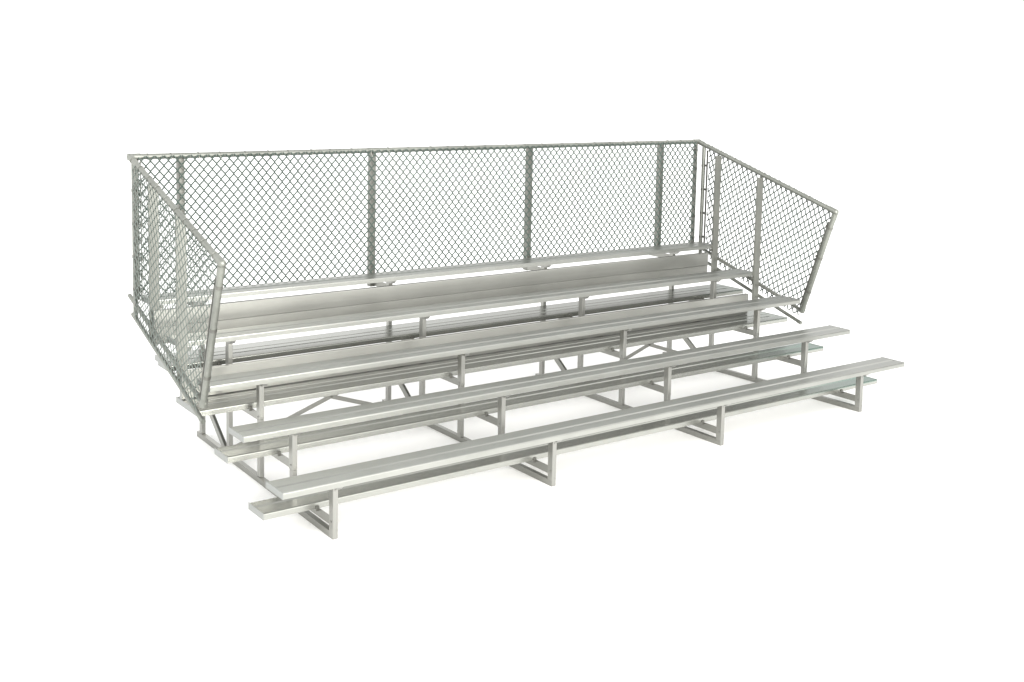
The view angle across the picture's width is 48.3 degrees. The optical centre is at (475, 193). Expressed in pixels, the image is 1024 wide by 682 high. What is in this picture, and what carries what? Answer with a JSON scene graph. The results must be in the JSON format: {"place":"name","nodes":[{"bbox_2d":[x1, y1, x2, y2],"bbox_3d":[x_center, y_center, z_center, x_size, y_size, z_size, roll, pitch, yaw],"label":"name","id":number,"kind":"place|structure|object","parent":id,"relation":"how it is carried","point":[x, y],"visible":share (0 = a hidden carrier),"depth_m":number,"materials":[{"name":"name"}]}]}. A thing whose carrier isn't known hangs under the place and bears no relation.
{"place":"outdoors","nodes":[
{"label":"outdoors","id":0,"kind":"place"},
{"bbox_2d":[0,80,1023,681],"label":"ground","id":1,"kind":"structure","parent":0,"point":[878,536],"depth_m":9.53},
{"bbox_2d":[127,139,904,539],"bbox_3d":[0.612,0.851,10.118,6.552,2.391,2.901,-3,7,-34],"label":"bleacher","id":2,"kind":"object","parent":1,"relation":"on","point":[211,379],"visible":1,"depth_m":9.98,"materials":[{"name":"metal"}]},
{"bbox_2d":[0,0,1023,97],"label":"sky","id":3,"kind":"structure","parent":0,"point":[950,48],"materials":[{"name":"white"}]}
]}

